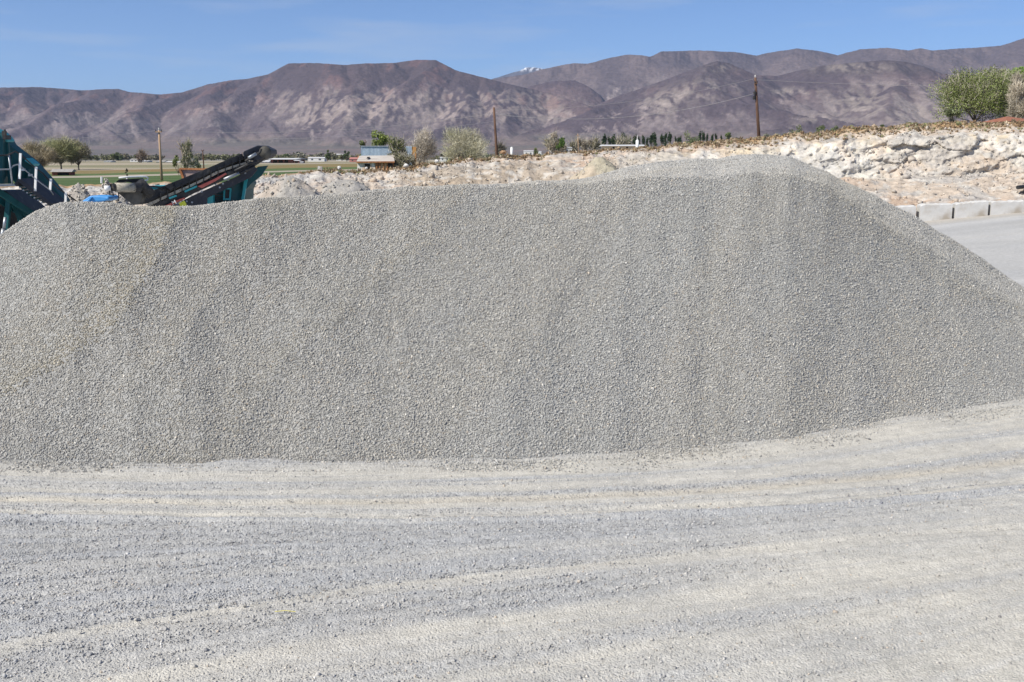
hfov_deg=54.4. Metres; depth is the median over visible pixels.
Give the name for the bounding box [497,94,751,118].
power line
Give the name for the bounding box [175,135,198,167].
tree
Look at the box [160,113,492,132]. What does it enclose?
power line
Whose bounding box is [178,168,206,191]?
steel hopper
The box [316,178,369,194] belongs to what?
rubble heap
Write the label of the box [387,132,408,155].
green tree
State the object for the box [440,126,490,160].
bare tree
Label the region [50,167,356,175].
crop field
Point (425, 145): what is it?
bare tree
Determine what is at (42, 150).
cottonwood tree
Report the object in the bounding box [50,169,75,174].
shed
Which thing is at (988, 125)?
dry brush
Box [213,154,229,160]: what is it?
valley tree
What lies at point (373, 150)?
metal wall
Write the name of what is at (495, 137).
utility pole
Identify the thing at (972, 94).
willow tree
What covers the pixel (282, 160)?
maroon barn
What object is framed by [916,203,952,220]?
concrete block
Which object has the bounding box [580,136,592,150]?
hedge tree
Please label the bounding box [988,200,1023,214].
concrete block
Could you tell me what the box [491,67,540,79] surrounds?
snowy peak
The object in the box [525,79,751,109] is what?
power line
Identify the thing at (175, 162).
green bush
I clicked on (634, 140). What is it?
poplar tree
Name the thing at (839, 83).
power line
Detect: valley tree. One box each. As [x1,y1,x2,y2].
[82,155,99,159]
[110,152,122,160]
[151,154,158,159]
[204,154,215,159]
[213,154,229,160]
[289,152,306,155]
[298,153,306,157]
[315,152,326,158]
[337,154,349,159]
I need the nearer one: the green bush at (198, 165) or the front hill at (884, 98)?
the green bush at (198, 165)
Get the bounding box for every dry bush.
[29,150,48,165]
[454,151,464,158]
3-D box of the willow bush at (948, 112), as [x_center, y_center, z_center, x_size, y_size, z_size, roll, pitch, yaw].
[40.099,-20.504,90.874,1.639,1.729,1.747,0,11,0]
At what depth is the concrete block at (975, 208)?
47.34 m
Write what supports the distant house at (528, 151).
on the ground
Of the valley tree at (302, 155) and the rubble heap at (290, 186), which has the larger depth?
the valley tree at (302, 155)
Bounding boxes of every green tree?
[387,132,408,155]
[555,137,564,151]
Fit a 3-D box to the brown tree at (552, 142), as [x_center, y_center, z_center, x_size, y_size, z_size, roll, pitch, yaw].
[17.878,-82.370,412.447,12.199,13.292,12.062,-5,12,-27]
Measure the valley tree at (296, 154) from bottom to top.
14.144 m
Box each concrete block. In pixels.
[896,205,915,215]
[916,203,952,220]
[952,200,988,218]
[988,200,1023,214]
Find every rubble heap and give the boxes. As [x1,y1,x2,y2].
[68,183,92,201]
[98,178,115,201]
[112,196,131,204]
[132,184,182,205]
[257,176,323,197]
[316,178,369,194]
[566,156,618,179]
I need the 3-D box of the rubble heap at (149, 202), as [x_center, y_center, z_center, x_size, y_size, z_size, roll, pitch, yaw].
[-15.192,-5.853,43.158,3.780,1.889,3.436,0,11,0]
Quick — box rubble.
[212,122,1023,203]
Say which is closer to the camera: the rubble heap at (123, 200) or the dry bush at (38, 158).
the rubble heap at (123, 200)
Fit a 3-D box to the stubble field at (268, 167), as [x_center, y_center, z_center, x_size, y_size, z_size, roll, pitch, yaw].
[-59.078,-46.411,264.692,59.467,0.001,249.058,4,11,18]
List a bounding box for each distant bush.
[789,126,801,132]
[816,125,825,131]
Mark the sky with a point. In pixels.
(139, 46)
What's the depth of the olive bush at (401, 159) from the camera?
178.84 m
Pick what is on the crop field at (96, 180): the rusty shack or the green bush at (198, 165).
the rusty shack
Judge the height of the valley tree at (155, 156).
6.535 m
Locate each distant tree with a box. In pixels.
[683,130,699,142]
[725,132,731,138]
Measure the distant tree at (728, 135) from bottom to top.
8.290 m
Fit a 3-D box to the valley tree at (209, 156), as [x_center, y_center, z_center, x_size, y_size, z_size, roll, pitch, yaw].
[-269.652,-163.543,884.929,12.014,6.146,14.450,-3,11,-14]
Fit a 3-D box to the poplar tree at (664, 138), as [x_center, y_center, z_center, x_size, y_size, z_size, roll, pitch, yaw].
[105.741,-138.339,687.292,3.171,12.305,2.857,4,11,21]
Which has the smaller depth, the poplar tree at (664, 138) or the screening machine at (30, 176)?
the screening machine at (30, 176)
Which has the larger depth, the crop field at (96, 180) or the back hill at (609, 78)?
the back hill at (609, 78)
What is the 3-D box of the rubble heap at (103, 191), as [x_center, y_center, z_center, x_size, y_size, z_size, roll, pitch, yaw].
[-16.886,-5.716,41.657,1.415,2.170,1.233,0,11,0]
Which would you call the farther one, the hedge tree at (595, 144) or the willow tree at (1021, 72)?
the hedge tree at (595, 144)
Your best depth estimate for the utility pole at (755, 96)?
116.79 m
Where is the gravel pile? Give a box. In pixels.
[0,154,1023,472]
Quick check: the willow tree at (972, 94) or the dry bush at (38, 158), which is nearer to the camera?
the willow tree at (972, 94)
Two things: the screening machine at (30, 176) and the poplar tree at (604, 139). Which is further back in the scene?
the poplar tree at (604, 139)
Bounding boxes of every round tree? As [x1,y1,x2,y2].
[325,150,330,161]
[343,151,349,159]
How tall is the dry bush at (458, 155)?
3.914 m
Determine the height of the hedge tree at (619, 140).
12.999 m
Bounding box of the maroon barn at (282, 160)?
[270,158,304,162]
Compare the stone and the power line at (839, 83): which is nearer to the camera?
the stone
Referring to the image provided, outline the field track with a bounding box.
[52,169,356,177]
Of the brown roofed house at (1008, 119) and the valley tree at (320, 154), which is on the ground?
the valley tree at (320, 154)
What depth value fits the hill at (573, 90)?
7742.89 m
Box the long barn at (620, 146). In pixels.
[600,145,644,149]
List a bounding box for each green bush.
[172,155,182,174]
[193,156,200,167]
[359,140,365,155]
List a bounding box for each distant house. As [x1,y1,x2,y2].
[308,157,326,161]
[349,157,357,161]
[523,150,533,154]
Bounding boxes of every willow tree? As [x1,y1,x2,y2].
[926,64,1022,121]
[986,67,1023,118]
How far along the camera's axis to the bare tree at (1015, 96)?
83.50 m
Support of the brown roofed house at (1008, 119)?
on the quarry bank
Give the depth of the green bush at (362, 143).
223.24 m
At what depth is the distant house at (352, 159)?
551.12 m
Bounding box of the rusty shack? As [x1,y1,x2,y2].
[356,155,394,170]
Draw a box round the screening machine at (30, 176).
[0,129,77,233]
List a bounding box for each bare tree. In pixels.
[134,147,148,162]
[407,126,439,162]
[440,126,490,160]
[1004,70,1023,117]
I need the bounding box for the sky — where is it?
[0,0,1023,93]
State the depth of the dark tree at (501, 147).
392.14 m
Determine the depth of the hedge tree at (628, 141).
548.22 m
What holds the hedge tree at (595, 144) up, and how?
on the ground
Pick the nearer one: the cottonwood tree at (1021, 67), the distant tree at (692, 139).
the cottonwood tree at (1021, 67)
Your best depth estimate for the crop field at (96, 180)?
121.78 m
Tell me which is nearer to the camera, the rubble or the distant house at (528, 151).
the rubble
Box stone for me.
[159,626,167,630]
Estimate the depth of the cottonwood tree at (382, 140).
229.85 m
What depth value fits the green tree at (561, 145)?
391.23 m
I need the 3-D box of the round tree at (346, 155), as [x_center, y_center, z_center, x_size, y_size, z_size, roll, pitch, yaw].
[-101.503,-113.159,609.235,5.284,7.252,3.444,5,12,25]
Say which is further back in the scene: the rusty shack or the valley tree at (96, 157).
the valley tree at (96, 157)
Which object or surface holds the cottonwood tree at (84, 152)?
on the ground
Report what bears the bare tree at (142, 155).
on the ground
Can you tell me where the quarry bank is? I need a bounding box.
[0,122,1023,209]
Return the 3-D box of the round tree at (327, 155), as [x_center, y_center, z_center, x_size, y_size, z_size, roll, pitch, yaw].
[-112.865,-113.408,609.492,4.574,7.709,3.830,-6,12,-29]
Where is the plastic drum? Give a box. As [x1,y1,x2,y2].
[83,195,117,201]
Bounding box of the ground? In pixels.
[0,153,1023,681]
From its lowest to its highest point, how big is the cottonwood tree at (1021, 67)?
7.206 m
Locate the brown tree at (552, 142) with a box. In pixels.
[539,128,568,152]
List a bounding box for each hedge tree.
[567,135,582,150]
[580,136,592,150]
[589,135,601,149]
[615,135,626,144]
[622,136,633,144]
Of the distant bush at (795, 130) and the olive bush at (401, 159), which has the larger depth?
the distant bush at (795, 130)
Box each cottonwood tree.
[20,139,64,166]
[42,133,82,168]
[68,136,93,169]
[371,130,389,145]
[1010,66,1023,118]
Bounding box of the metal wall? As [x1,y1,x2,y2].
[361,146,416,164]
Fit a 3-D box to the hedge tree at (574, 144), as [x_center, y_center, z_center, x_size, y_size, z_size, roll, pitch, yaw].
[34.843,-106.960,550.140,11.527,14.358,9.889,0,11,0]
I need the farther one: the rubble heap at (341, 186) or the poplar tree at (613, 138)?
the poplar tree at (613, 138)
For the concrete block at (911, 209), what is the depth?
47.62 m
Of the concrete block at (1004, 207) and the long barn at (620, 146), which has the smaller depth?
the concrete block at (1004, 207)
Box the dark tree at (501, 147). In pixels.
[491,140,508,155]
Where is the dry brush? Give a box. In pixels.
[299,119,1023,174]
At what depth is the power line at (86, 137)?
113.47 m
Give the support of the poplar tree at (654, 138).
on the ground
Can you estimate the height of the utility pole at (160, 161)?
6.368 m
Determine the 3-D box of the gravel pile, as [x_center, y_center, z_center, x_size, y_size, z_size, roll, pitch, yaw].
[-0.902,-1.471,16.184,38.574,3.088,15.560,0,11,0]
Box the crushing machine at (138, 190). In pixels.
[104,145,276,205]
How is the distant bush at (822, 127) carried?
on the ground
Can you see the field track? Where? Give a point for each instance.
(159, 174)
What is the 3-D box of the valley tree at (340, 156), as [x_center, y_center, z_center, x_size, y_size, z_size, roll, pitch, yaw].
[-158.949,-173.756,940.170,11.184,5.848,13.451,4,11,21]
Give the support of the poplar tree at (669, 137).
on the ground
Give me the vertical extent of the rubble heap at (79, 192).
1.966 m
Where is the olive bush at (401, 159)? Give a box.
[392,149,415,166]
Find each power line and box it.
[16,130,157,141]
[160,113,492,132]
[160,121,492,138]
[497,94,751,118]
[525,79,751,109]
[768,80,912,85]
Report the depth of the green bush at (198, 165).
157.46 m
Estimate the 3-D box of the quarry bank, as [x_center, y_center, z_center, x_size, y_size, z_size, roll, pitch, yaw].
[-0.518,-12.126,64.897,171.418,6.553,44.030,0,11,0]
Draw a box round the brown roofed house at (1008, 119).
[984,117,1023,122]
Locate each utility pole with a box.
[155,128,162,180]
[493,107,497,155]
[753,75,760,136]
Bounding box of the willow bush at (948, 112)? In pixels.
[943,107,961,121]
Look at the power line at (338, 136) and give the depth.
116.72 m
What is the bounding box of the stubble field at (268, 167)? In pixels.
[47,164,356,173]
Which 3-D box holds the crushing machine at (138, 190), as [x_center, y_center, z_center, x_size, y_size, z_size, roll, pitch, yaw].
[-11.793,-5.379,36.062,6.892,3.357,3.361,-9,14,-41]
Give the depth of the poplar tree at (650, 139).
695.07 m
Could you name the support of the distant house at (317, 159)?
on the ground
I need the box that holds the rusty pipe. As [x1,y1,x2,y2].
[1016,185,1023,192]
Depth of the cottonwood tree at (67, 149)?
199.88 m
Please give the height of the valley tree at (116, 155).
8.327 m
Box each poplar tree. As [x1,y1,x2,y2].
[601,134,606,144]
[611,134,615,144]
[632,134,636,144]
[649,133,652,146]
[652,132,657,146]
[663,132,666,145]
[667,132,671,143]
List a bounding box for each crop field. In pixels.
[6,170,350,185]
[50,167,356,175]
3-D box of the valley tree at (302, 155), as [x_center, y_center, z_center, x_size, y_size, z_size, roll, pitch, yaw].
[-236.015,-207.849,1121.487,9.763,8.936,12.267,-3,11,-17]
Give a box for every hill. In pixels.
[0,60,667,158]
[448,60,1017,156]
[492,38,1023,100]
[528,80,604,106]

